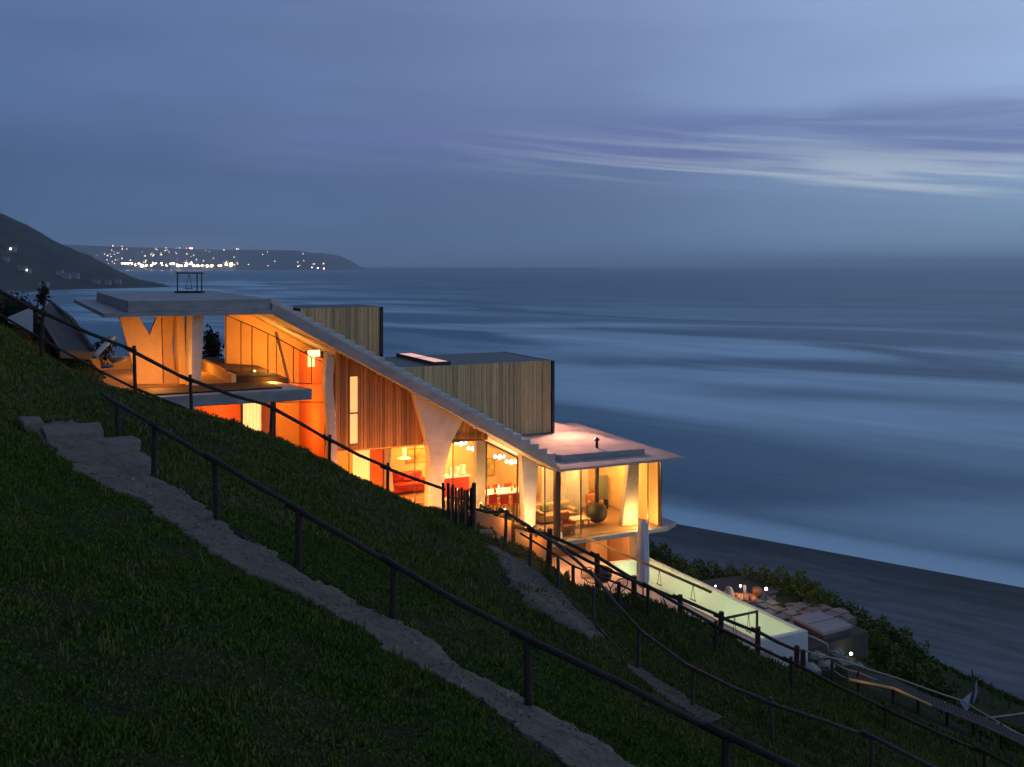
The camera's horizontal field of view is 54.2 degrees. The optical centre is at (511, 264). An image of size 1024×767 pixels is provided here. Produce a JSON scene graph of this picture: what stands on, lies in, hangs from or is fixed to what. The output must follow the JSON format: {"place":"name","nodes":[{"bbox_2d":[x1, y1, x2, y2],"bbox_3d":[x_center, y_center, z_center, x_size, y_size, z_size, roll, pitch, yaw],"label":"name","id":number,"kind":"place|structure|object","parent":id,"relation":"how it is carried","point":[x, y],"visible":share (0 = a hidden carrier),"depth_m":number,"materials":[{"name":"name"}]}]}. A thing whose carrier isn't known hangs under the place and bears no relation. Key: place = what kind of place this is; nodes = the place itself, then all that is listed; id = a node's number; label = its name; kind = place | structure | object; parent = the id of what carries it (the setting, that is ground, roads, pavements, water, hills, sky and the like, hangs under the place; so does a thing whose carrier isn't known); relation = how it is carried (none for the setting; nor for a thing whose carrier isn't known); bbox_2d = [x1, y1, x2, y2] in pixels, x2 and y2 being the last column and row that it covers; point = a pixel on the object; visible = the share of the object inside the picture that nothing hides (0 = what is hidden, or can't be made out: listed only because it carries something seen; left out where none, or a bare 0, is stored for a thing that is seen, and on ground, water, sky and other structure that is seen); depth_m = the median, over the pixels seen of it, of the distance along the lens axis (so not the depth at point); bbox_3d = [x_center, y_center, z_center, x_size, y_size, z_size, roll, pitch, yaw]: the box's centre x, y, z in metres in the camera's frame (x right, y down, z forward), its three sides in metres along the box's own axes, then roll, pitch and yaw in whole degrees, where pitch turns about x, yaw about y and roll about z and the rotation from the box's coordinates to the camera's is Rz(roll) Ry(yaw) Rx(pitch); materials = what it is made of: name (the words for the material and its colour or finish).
{"place":"outdoors","nodes":[
{"label":"outdoors","id":0,"kind":"place"},
{"bbox_2d":[36,302,96,358],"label":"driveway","id":1,"kind":"structure","parent":0,"point":[69,339],"depth_m":33.63,"materials":[{"name":"concrete"}]},
{"bbox_2d":[5,301,45,313],"bbox_3d":[-16.712,1.567,34.015,1.670,0.884,1.197,0,0,43],"label":"shrub","id":2,"kind":"object","parent":1,"relation":"on","point":[23,308],"visible":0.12,"depth_m":33.63,"materials":[{"name":"green plant"}]},
{"bbox_2d":[34,281,50,307],"bbox_3d":[-16.918,1.102,35.987,0.563,1.123,0.612,0,0,0],"label":"shrub","id":3,"kind":"object","parent":1,"relation":"on","point":[41,297],"visible":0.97,"depth_m":35.93,"materials":[{"name":"green plant"}]},
{"bbox_2d":[49,300,94,350],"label":"ramp kerb","id":4,"kind":"structure","parent":1,"relation":"on","point":[82,334],"depth_m":37.47,"materials":[{"name":"concrete"}]},
{"bbox_2d":[85,336,116,368],"bbox_3d":[-15.050,3.205,36.394,1.352,1.163,0.914,0,0,-35],"label":"shrub","id":5,"kind":"object","parent":1,"relation":"on","point":[105,352],"visible":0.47,"depth_m":36.49,"materials":[{"name":"green plant"}]},
{"bbox_2d":[0,213,170,290],"bbox_3d":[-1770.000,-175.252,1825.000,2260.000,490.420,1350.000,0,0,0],"label":"headland","id":6,"kind":"structure","parent":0,"point":[43,256],"depth_m":1939.63,"materials":[{"name":"plant"}]},
{"bbox_2d":[1,256,10,261],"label":"hillside house","id":7,"kind":"structure","parent":6,"relation":"on","point":[6,258],"depth_m":1820.91,"materials":[{"name":"grey"}]},
{"bbox_2d":[6,246,16,251],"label":"hillside house","id":8,"kind":"structure","parent":6,"relation":"on","point":[11,248],"depth_m":1860.56,"materials":[{"name":"grey"}]},
{"bbox_2d":[17,265,26,270],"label":"hillside house","id":9,"kind":"structure","parent":6,"relation":"on","point":[21,267],"depth_m":1820.75,"materials":[{"name":"grey"}]},
{"bbox_2d":[38,281,49,286],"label":"hillside house","id":10,"kind":"structure","parent":6,"relation":"on","point":[47,283],"depth_m":1796.16,"materials":[{"name":"grey"}]},
{"bbox_2d":[55,270,64,275],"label":"hillside house","id":11,"kind":"structure","parent":6,"relation":"on","point":[59,272],"depth_m":1892.01,"materials":[{"name":"grey"}]},
{"bbox_2d":[60,273,71,278],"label":"hillside house","id":12,"kind":"structure","parent":6,"relation":"on","point":[66,275],"depth_m":1893.05,"materials":[{"name":"grey"}]},
{"bbox_2d":[72,272,79,278],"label":"hillside house","id":13,"kind":"structure","parent":6,"relation":"on","point":[75,275],"depth_m":1916.73,"materials":[{"name":"grey"}]},
{"bbox_2d":[91,279,100,283],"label":"hillside house","id":14,"kind":"structure","parent":6,"relation":"on","point":[97,281],"depth_m":1932.52,"materials":[{"name":"grey"}]},
{"bbox_2d":[114,279,121,283],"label":"hillside house","id":15,"kind":"structure","parent":6,"relation":"on","point":[117,281],"depth_m":1965.94,"materials":[{"name":"grey"}]},
{"bbox_2d":[62,244,601,269],"bbox_3d":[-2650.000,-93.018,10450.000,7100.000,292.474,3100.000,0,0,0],"label":"distant coast","id":16,"kind":"structure","parent":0,"point":[282,259],"depth_m":9479.46,"materials":[{"name":"grey"}]},
{"bbox_2d":[0,294,1023,766],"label":"hillside","id":17,"kind":"structure","parent":0,"point":[902,704],"depth_m":15.95,"materials":[{"name":"plant"}]},
{"bbox_2d":[0,291,35,331],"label":"shrub","id":18,"kind":"object","parent":17,"relation":"on","point":[8,312],"visible":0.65,"depth_m":32.84,"materials":[{"name":"green plant"}]},
{"bbox_2d":[8,308,32,331],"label":"garden wall","id":19,"kind":"structure","parent":17,"relation":"on","point":[24,318],"depth_m":31.15,"materials":[{"name":"white"}]},
{"bbox_2d":[31,313,40,345],"bbox_3d":[-14.992,2.073,31.492,0.400,1.187,0.554,0,0,-14],"label":"shrub","id":20,"kind":"object","parent":17,"relation":"on","point":[36,329],"visible":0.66,"depth_m":31.45,"materials":[{"name":"green plant"}]},
{"bbox_2d":[92,336,115,358],"bbox_3d":[-13.661,2.733,33.498,0.193,0.536,3.084,0,0,-12],"label":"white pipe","id":21,"kind":"object","parent":17,"relation":"on","point":[99,350],"visible":0.88,"depth_m":32.91,"materials":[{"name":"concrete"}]},
{"bbox_2d":[202,324,224,357],"bbox_3d":[-15.001,4.071,49.792,1.240,2.351,1.383,0,0,-42],"label":"bushy tree","id":22,"kind":"object","parent":17,"relation":"on","point":[212,346],"visible":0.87,"depth_m":49.68,"materials":[{"name":"green plant"}]},
{"bbox_2d":[0,289,445,518],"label":"pole fence","id":23,"kind":"object","parent":17,"relation":"on","point":[191,381],"visible":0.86,"depth_m":28.34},
{"bbox_2d":[34,420,635,766],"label":"footpath","id":24,"kind":"structure","parent":17,"relation":"on","point":[96,451],"depth_m":16.13,"materials":[{"name":"gravel"}]},
{"bbox_2d":[18,416,43,431],"bbox_3d":[-10.213,3.579,21.297,0.445,0.730,0.757,0,0,23],"label":"garden step","id":25,"kind":"object","parent":24,"relation":"on","point":[35,422],"visible":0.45,"depth_m":21.12,"materials":[{"name":"stone"}]},
{"bbox_2d":[41,422,103,440],"bbox_3d":[-9.754,3.958,22.422,0.548,1.028,3.379,0,0,3],"label":"garden step","id":26,"kind":"object","parent":24,"relation":"on","point":[93,429],"visible":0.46,"depth_m":22.15,"materials":[{"name":"stone"}]},
{"bbox_2d":[95,436,140,452],"bbox_3d":[-8.938,4.218,22.102,1.061,1.110,4.054,0,0,8],"label":"garden step","id":27,"kind":"object","parent":24,"relation":"on","point":[125,443],"visible":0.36,"depth_m":22.70,"materials":[{"name":"concrete"}]},
{"bbox_2d":[84,452,157,473],"bbox_3d":[-8.216,4.332,20.878,1.057,0.887,3.148,0,0,13],"label":"garden step","id":28,"kind":"object","parent":24,"relation":"on","point":[144,458],"visible":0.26,"depth_m":20.10,"materials":[{"name":"stone"}]},
{"bbox_2d":[40,421,628,766],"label":"loose stones","id":29,"kind":"object","parent":24,"relation":"on","point":[518,711],"visible":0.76,"depth_m":16.15,"materials":[{"name":"stone"}]},
{"bbox_2d":[0,439,749,766],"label":"ground cover","id":30,"kind":"object","parent":17,"relation":"on","point":[674,743],"visible":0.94,"depth_m":13.63,"materials":[{"name":"green plant"}]},
{"bbox_2d":[74,291,683,561],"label":"beach house","id":31,"kind":"structure","parent":17,"relation":"on","point":[354,389],"depth_m":43.14,"materials":[{"name":"concrete"}]},
{"bbox_2d":[102,364,113,367],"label":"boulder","id":32,"kind":"object","parent":31,"relation":"on","point":[107,365],"visible":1,"depth_m":33.37,"materials":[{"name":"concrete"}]},
{"bbox_2d":[109,357,126,362],"bbox_3d":[-14.184,3.412,36.000,0.600,0.210,0.600,0,0,0],"label":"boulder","id":33,"kind":"object","parent":31,"relation":"on","point":[118,359],"visible":1,"depth_m":35.81,"materials":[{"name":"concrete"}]},
{"bbox_2d":[174,272,204,292],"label":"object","id":34,"kind":"object","parent":31,"relation":"on","point":[189,273],"visible":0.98,"depth_m":46.07,"materials":[{"name":"black metal"}]},
{"bbox_2d":[276,338,293,382],"bbox_3d":[-9.149,3.843,40.302,0.719,1.896,0.036,0,0,-26],"label":"window","id":35,"kind":"structure","parent":31,"relation":"in","point":[276,338],"depth_m":40.14,"materials":[{"name":"clear glass"}]},
{"bbox_2d":[275,402,324,457],"bbox_3d":[-8.583,6.849,40.578,2.061,2.743,0.040,0,0,-26],"label":"window","id":36,"kind":"structure","parent":31,"relation":"in","point":[275,402],"depth_m":40.33,"materials":[{"name":"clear glass"}]},
{"bbox_2d":[293,347,311,383],"bbox_3d":[-8.509,4.085,40.614,0.770,1.569,0.036,0,0,-26],"label":"window","id":37,"kind":"structure","parent":31,"relation":"in","point":[294,347],"depth_m":40.61,"materials":[{"name":"clear glass"}]},
{"bbox_2d":[308,350,319,366],"bbox_3d":[-8.443,3.980,42.642,0.500,0.700,0.100,0,0,-26],"label":"wall lantern","id":38,"kind":"object","parent":31,"relation":"attached to","point":[313,353],"depth_m":42.56,"materials":[{"name":"white"}]},
{"bbox_2d":[350,376,357,443],"bbox_3d":[-6.383,5.850,40.326,0.310,2.700,0.030,0,0,-26],"label":"slit window","id":39,"kind":"structure","parent":31,"relation":"in","point":[353,380],"depth_m":40.31,"materials":[{"name":"yellow"}]},
{"bbox_2d":[370,449,382,486],"bbox_3d":[-5.610,8.730,41.799,0.650,2.400,0.100,0,0,-26],"label":"sliding door","id":40,"kind":"structure","parent":31,"relation":"in","point":[376,473],"depth_m":41.72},
{"bbox_2d":[383,446,414,502],"bbox_3d":[-4.651,8.739,41.272,1.410,2.515,0.044,0,0,-26],"label":"window","id":41,"kind":"structure","parent":31,"relation":"in","point":[414,446],"depth_m":41.56,"materials":[{"name":"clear glass"}]},
{"bbox_2d":[397,447,410,459],"bbox_3d":[-4.706,7.989,43.575,0.600,0.918,0.591,0,0,0],"label":"pendant lamp","id":42,"kind":"object","parent":31,"relation":"hanging from","point":[403,457],"visible":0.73,"depth_m":43.51,"materials":[{"name":"beige"}]},
{"bbox_2d":[392,470,424,492],"bbox_3d":[-4.830,9.540,43.792,2.100,0.820,0.900,0,0,-26],"label":"sofa","id":43,"kind":"object","parent":31,"relation":"on","point":[401,484],"visible":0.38,"depth_m":43.77,"materials":[{"name":"red fabric"}]},
{"bbox_2d":[405,447,425,463],"bbox_3d":[-4.351,9.050,47.600,1.500,0.700,0.055,0,0,-26],"label":"wall picture","id":44,"kind":"object","parent":31,"relation":"attached to","point":[420,455],"depth_m":47.48},
{"bbox_2d":[424,472,470,496],"bbox_3d":[-3.043,10.090,45.832,2.200,0.900,0.720,0,0,-26],"label":"kitchen counter","id":45,"kind":"object","parent":31,"relation":"on","point":[461,480],"visible":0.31,"depth_m":45.80,"materials":[{"name":"red laminate"}]},
{"bbox_2d":[454,466,458,474],"bbox_3d":[-2.536,9.443,46.024,0.180,0.385,0.200,0,0,-26],"label":"storage jar","id":46,"kind":"object","parent":45,"relation":"on","point":[456,470],"visible":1,"depth_m":45.94,"materials":[{"name":"white"}]},
{"bbox_2d":[460,464,464,473],"bbox_3d":[-2.267,9.418,46.156,0.180,0.435,0.200,0,0,-26],"label":"storage jar","id":47,"kind":"object","parent":45,"relation":"on","point":[462,468],"visible":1,"depth_m":46.07,"materials":[{"name":"white"}]},
{"bbox_2d":[452,439,486,500],"bbox_3d":[-1.785,8.943,42.336,1.591,3.239,0.050,0,0,-26],"label":"window","id":48,"kind":"structure","parent":31,"relation":"in","point":[453,439],"depth_m":41.99,"materials":[{"name":"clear glass"}]},
{"bbox_2d":[485,458,494,476],"bbox_3d":[-1.273,9.950,49.102,0.950,0.900,0.055,0,0,-26],"label":"wall picture","id":49,"kind":"object","parent":31,"relation":"attached to","point":[490,466],"depth_m":49.18},
{"bbox_2d":[485,494,496,509],"bbox_3d":[-0.930,10.685,44.760,0.400,0.930,0.420,0,0,-26],"label":"dining chair","id":50,"kind":"object","parent":31,"relation":"on","point":[492,499],"visible":0.84,"depth_m":44.58,"materials":[{"name":"red fabric"}]},
{"bbox_2d":[493,484,503,514],"bbox_3d":[-0.632,11.000,46.797,0.400,1.400,0.420,0,0,-26],"label":"dining chair","id":51,"kind":"object","parent":31,"relation":"on","point":[496,485],"visible":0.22,"depth_m":46.92,"materials":[{"name":"red fabric"}]},
{"bbox_2d":[485,486,518,515],"bbox_3d":[-0.741,11.030,45.787,2.700,1.340,1.100,0,0,-26],"label":"dining table","id":52,"kind":"object","parent":31,"relation":"on","point":[504,491],"visible":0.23,"depth_m":45.74,"materials":[{"name":"white"}]},
{"bbox_2d":[486,442,517,517],"bbox_3d":[-0.430,9.386,42.997,1.534,3.728,0.070,0,0,-26],"label":"window","id":53,"kind":"structure","parent":31,"relation":"in","point":[486,442],"depth_m":42.95,"materials":[{"name":"clear glass"}]},
{"bbox_2d":[497,494,508,509],"bbox_3d":[-0.408,11.000,45.015,0.400,1.400,0.420,0,0,-26],"label":"dining chair","id":54,"kind":"object","parent":31,"relation":"on","point":[504,500],"visible":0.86,"depth_m":44.86,"materials":[{"name":"red fabric"}]},
{"bbox_2d":[504,483,511,512],"bbox_3d":[-0.111,11.000,47.051,0.400,1.400,0.420,0,0,-26],"label":"dining chair","id":55,"kind":"object","parent":31,"relation":"on","point":[507,484],"visible":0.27,"depth_m":47.24,"materials":[{"name":"red fabric"}]},
{"bbox_2d":[509,493,519,518],"bbox_3d":[0.113,11.000,45.269,0.400,1.400,0.420,0,0,-26],"label":"dining chair","id":56,"kind":"object","parent":31,"relation":"on","point":[514,499],"visible":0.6,"depth_m":45.08,"materials":[{"name":"red fabric"}]},
{"bbox_2d":[538,464,545,531],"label":"window","id":57,"kind":"structure","parent":31,"relation":"in","point":[538,464],"depth_m":43.90,"materials":[{"name":"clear glass"}]},
{"bbox_2d":[535,500,577,524],"bbox_3d":[2.039,11.770,47.616,2.000,0.820,0.950,0,0,-26],"label":"sofa","id":58,"kind":"object","parent":31,"relation":"on","point":[565,507],"visible":0.66,"depth_m":47.52,"materials":[{"name":"beige fabric"}]},
{"bbox_2d":[561,511,574,534],"bbox_3d":[2.429,11.730,45.447,0.700,0.900,0.710,0,0,-26],"label":"armchair","id":59,"kind":"object","parent":31,"relation":"on","point":[568,525],"visible":0.74,"depth_m":45.32,"materials":[{"name":"fabric"}]},
{"bbox_2d":[559,470,581,537],"bbox_3d":[2.601,10.707,44.475,1.123,3.323,0.060,0,0,-26],"label":"window","id":60,"kind":"structure","parent":31,"relation":"in","point":[580,470],"depth_m":44.23,"materials":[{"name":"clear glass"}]},
{"bbox_2d":[553,542,590,557],"bbox_3d":[2.503,13.350,48.490,3.000,1.500,0.075,0,0,-26],"label":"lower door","id":61,"kind":"structure","parent":31,"relation":"in","point":[588,545],"depth_m":49.06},
{"bbox_2d":[570,515,590,526],"bbox_3d":[3.114,11.985,46.666,0.900,0.390,0.700,0,0,-26],"label":"coffee table","id":62,"kind":"object","parent":31,"relation":"on","point":[576,518],"visible":0.57,"depth_m":46.55,"materials":[{"name":"paint"}]},
{"bbox_2d":[585,493,602,509],"bbox_3d":[4.054,11.730,49.188,0.700,0.900,0.710,0,0,-26],"label":"armchair","id":63,"kind":"object","parent":31,"relation":"on","point":[589,498],"visible":0.38,"depth_m":49.27,"materials":[{"name":"fabric"}]},
{"bbox_2d":[586,468,606,522],"bbox_3d":[3.990,10.545,47.037,1.000,3.150,0.990,0,0,0],"label":"hanging fireplace","id":64,"kind":"object","parent":31,"relation":"hanging from","point":[596,511],"visible":0.97,"depth_m":46.76,"materials":[{"name":"metal"}]},
{"bbox_2d":[599,475,607,508],"bbox_3d":[4.477,11.340,49.917,0.700,1.680,0.350,0,0,-26],"label":"floor screen","id":65,"kind":"object","parent":31,"relation":"on","point":[603,486],"visible":0.53,"depth_m":49.94,"materials":[{"name":"grey"}]},
{"bbox_2d":[578,533,711,601],"bbox_3d":[5.024,12.012,39.750,0.110,0.656,8.790,0,0,-29],"label":"pool swing frame","id":66,"kind":"object","parent":31,"relation":"attached to","point":[651,566],"visible":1,"depth_m":38.73,"materials":[{"name":"metal"}]},
{"bbox_2d":[647,463,647,523],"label":"window","id":67,"kind":"structure","parent":31,"relation":"in","point":[647,463],"depth_m":46.27,"materials":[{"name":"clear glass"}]},
{"bbox_2d":[659,462,660,525],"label":"window","id":68,"kind":"structure","parent":31,"relation":"in","point":[659,462],"depth_m":46.64,"materials":[{"name":"clear glass"}]},
{"bbox_2d":[661,462,661,526],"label":"window","id":69,"kind":"structure","parent":31,"relation":"in","point":[661,462],"depth_m":46.58,"materials":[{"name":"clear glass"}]},
{"bbox_2d":[100,392,801,766],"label":"pole fence","id":70,"kind":"object","parent":17,"relation":"on","point":[724,736],"visible":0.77,"depth_m":15.73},
{"bbox_2d":[447,483,475,530],"bbox_3d":[-1.677,8.039,33.180,0.975,1.624,0.200,0,0,0],"label":"stick screen","id":71,"kind":"object","parent":17,"relation":"on","point":[465,503],"visible":0.77,"depth_m":33.18,"materials":[{"name":"wood"}]},
{"bbox_2d":[480,529,491,538],"bbox_3d":[-0.941,9.088,33.600,0.560,0.300,0.500,0,0,0],"label":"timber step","id":72,"kind":"object","parent":17,"relation":"on","point":[488,533],"visible":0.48,"depth_m":33.41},
{"bbox_2d":[0,323,1022,766],"bbox_3d":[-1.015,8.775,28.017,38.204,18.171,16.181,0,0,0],"label":"ground cover","id":73,"kind":"object","parent":17,"relation":"on","point":[372,537],"visible":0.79,"depth_m":26.29,"materials":[{"name":"green plant"}]},
{"bbox_2d":[476,511,546,559],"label":"retaining wall","id":74,"kind":"structure","parent":17,"relation":"on","point":[488,520],"depth_m":34.90,"materials":[{"name":"concrete"}]},
{"bbox_2d":[483,512,805,671],"bbox_3d":[4.548,11.736,35.204,12.037,6.516,0.598,0,0,-4],"label":"pole fence","id":75,"kind":"object","parent":17,"relation":"on","point":[799,655],"visible":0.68,"depth_m":35.21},
{"bbox_2d":[543,553,771,659],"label":"pool deck","id":76,"kind":"structure","parent":17,"relation":"on","point":[564,567],"depth_m":44.20,"materials":[{"name":"stone"}]},
{"bbox_2d":[581,567,594,583],"bbox_3d":[3.400,13.595,43.472,0.884,1.067,0.648,0,0,23],"label":"hoop chair","id":77,"kind":"object","parent":76,"relation":"on","point":[587,573],"visible":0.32,"depth_m":43.61,"materials":[{"name":"black metal"}]},
{"bbox_2d":[610,578,627,591],"bbox_3d":[4.512,13.595,41.924,0.884,1.067,0.648,0,0,-29],"label":"hoop chair","id":78,"kind":"object","parent":76,"relation":"on","point":[626,585],"visible":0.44,"depth_m":41.92,"materials":[{"name":"black metal"}]},
{"bbox_2d":[637,519,648,599],"bbox_3d":[5.541,12.435,42.300,0.600,3.370,0.600,0,0,0],"label":"parasol","id":79,"kind":"object","parent":76,"relation":"on","point":[642,550],"visible":0.73,"depth_m":42.12,"materials":[{"name":"grey fabric"}]},
{"bbox_2d":[610,557,807,665],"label":"swimming pool","id":80,"kind":"structure","parent":76,"relation":"in","point":[769,624],"depth_m":42.27,"materials":[{"name":"tile"}]},
{"bbox_2d":[726,610,757,634],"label":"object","id":81,"kind":"structure","parent":80,"relation":"attached to","point":[741,614],"depth_m":37.51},
{"bbox_2d":[626,664,723,722],"bbox_3d":[4.484,11.314,26.956,2.439,2.089,4.433,0,0,13],"label":"path patch","id":82,"kind":"object","parent":17,"relation":"on","point":[675,696],"visible":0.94,"depth_m":26.15,"materials":[{"name":"grey soil"}]},
{"bbox_2d":[476,507,936,766],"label":"pole fence","id":83,"kind":"object","parent":17,"relation":"on","point":[770,702],"visible":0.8,"depth_m":27.50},
{"bbox_2d":[520,528,1017,766],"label":"pole fence","id":84,"kind":"object","parent":17,"relation":"on","point":[984,752],"visible":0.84,"depth_m":32.59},
{"bbox_2d":[649,540,970,706],"bbox_3d":[12.990,16.797,49.279,17.666,5.315,7.799,0,0,24],"label":"coastal scrub","id":85,"kind":"object","parent":17,"relation":"on","point":[912,666],"visible":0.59,"depth_m":47.10,"materials":[{"name":"green plant"}]},
{"bbox_2d":[809,651,826,660],"bbox_3d":[12.123,15.456,39.518,0.602,0.395,0.596,0,0,-15],"label":"rock","id":86,"kind":"object","parent":17,"relation":"on","point":[815,657],"visible":0.86,"depth_m":39.38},
{"bbox_2d":[808,635,828,651],"bbox_3d":[12.046,15.149,40.298,1.427,0.674,0.134,0,0,27],"label":"bent rail","id":87,"kind":"object","parent":17,"relation":"on","point":[819,640],"visible":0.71,"depth_m":40.10,"materials":[{"name":"silver metal"}]},
{"bbox_2d":[817,659,835,670],"bbox_3d":[12.321,15.699,39.215,0.706,0.418,0.734,0,0,0],"label":"rock","id":88,"kind":"object","parent":17,"relation":"on","point":[824,665],"visible":0.84,"depth_m":39.01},
{"bbox_2d":[830,648,844,657],"bbox_3d":[13.119,15.606,40.219,0.610,0.373,0.550,0,0,0],"label":"rock","id":89,"kind":"object","parent":17,"relation":"on","point":[837,652],"visible":0.99,"depth_m":40.05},
{"bbox_2d":[660,582,1023,766],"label":"ground cover","id":90,"kind":"object","parent":17,"relation":"on","point":[1010,745],"visible":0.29,"depth_m":40.13,"materials":[{"name":"green plant"}]},
{"bbox_2d":[837,657,854,666],"bbox_3d":[13.276,15.816,39.809,0.621,0.386,0.621,0,0,0],"label":"rock","id":91,"kind":"object","parent":17,"relation":"on","point":[844,664],"visible":0.84,"depth_m":39.68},
{"bbox_2d":[853,661,864,669],"bbox_3d":[13.760,15.932,39.794,0.491,0.315,0.418,0,0,0],"label":"rock","id":92,"kind":"object","parent":17,"relation":"on","point":[858,663],"visible":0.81,"depth_m":39.68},
{"bbox_2d":[800,648,1023,748],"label":"rope fence","id":93,"kind":"object","parent":17,"relation":"on","point":[918,708],"visible":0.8,"depth_m":38.62,"materials":[{"name":"beige"}]},
{"bbox_2d":[847,669,1023,746],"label":"boardwalk","id":94,"kind":"structure","parent":17,"relation":"on","point":[956,711],"depth_m":37.70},
{"bbox_2d":[960,670,977,721],"bbox_3d":[18.694,17.672,41.010,0.742,2.139,0.220,0,0,0],"label":"cloth banner","id":95,"kind":"object","parent":17,"relation":"on","point":[970,698],"visible":0.93,"depth_m":40.98,"materials":[{"name":"white fabric"}]},
{"bbox_2d":[0,0,1023,265],"label":"sky","id":96,"kind":"structure","parent":0,"point":[362,132],"materials":[{"name":"blue"}]},
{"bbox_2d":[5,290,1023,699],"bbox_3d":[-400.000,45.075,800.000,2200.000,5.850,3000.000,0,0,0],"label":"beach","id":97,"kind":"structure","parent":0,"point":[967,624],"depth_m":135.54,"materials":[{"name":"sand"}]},
{"bbox_2d":[13,266,1023,587],"bbox_3d":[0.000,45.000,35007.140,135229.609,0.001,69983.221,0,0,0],"label":"sea","id":98,"kind":"structure","parent":0,"point":[871,412],"depth_m":430.72,"materials":[{"name":"liquid"}]},
{"bbox_2d":[485,543,604,639],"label":"path","id":99,"kind":"structure","parent":0,"point":[566,620],"depth_m":26.41,"materials":[{"name":"gravel"}]},
{"bbox_2d":[580,565,611,588],"bbox_3d":[3.613,13.458,42.530,1.386,1.336,0.788,0,0,0],"label":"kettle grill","id":100,"kind":"object","parent":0,"point":[605,574],"visible":0.45,"depth_m":42.27,"materials":[{"name":"black metal"}]},
{"bbox_2d":[700,575,867,661],"bbox_3d":[11.104,16.050,45.055,5.350,1.100,9.600,0,0,-26],"label":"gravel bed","id":101,"kind":"object","parent":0,"point":[855,642],"visible":0.14,"depth_m":42.12,"materials":[{"name":"gravel"}]},
{"bbox_2d":[792,611,852,641],"bbox_3d":[13.098,15.665,42.308,1.757,1.218,2.036,0,0,-27],"label":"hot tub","id":102,"kind":"object","parent":101,"relation":"on","point":[822,626],"visible":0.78,"depth_m":41.93,"materials":[{"name":"grey"}]},
{"bbox_2d":[746,585,856,627],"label":"stone paving","id":103,"kind":"structure","parent":0,"point":[789,612],"depth_m":44.79,"materials":[{"name":"stone"}]},
{"bbox_2d":[724,586,734,596],"bbox_3d":[10.014,15.100,46.108,0.524,0.600,0.532,0,0,0],"label":"standing rock","id":104,"kind":"object","parent":103,"relation":"on","point":[729,590],"visible":0.7,"depth_m":45.96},
{"bbox_2d":[734,592,756,603],"bbox_3d":[10.479,15.229,45.562,1.320,0.343,1.320,0,0,0],"label":"fire pit","id":105,"kind":"object","parent":103,"relation":"on","point":[748,598],"visible":0.62,"depth_m":45.63,"materials":[{"name":"ceramic"}]},
{"bbox_2d":[752,586,761,597],"bbox_3d":[11.364,15.185,46.386,0.480,0.430,0.468,0,0,0],"label":"clay pot","id":106,"kind":"object","parent":103,"relation":"on","point":[756,591],"visible":0.92,"depth_m":46.22,"materials":[{"name":"ceramic"}]},
{"bbox_2d":[799,660,821,674],"bbox_3d":[11.158,15.357,37.998,1.049,0.632,1.171,0,0,0],"label":"rock","id":107,"kind":"object","parent":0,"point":[814,667],"visible":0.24,"depth_m":37.69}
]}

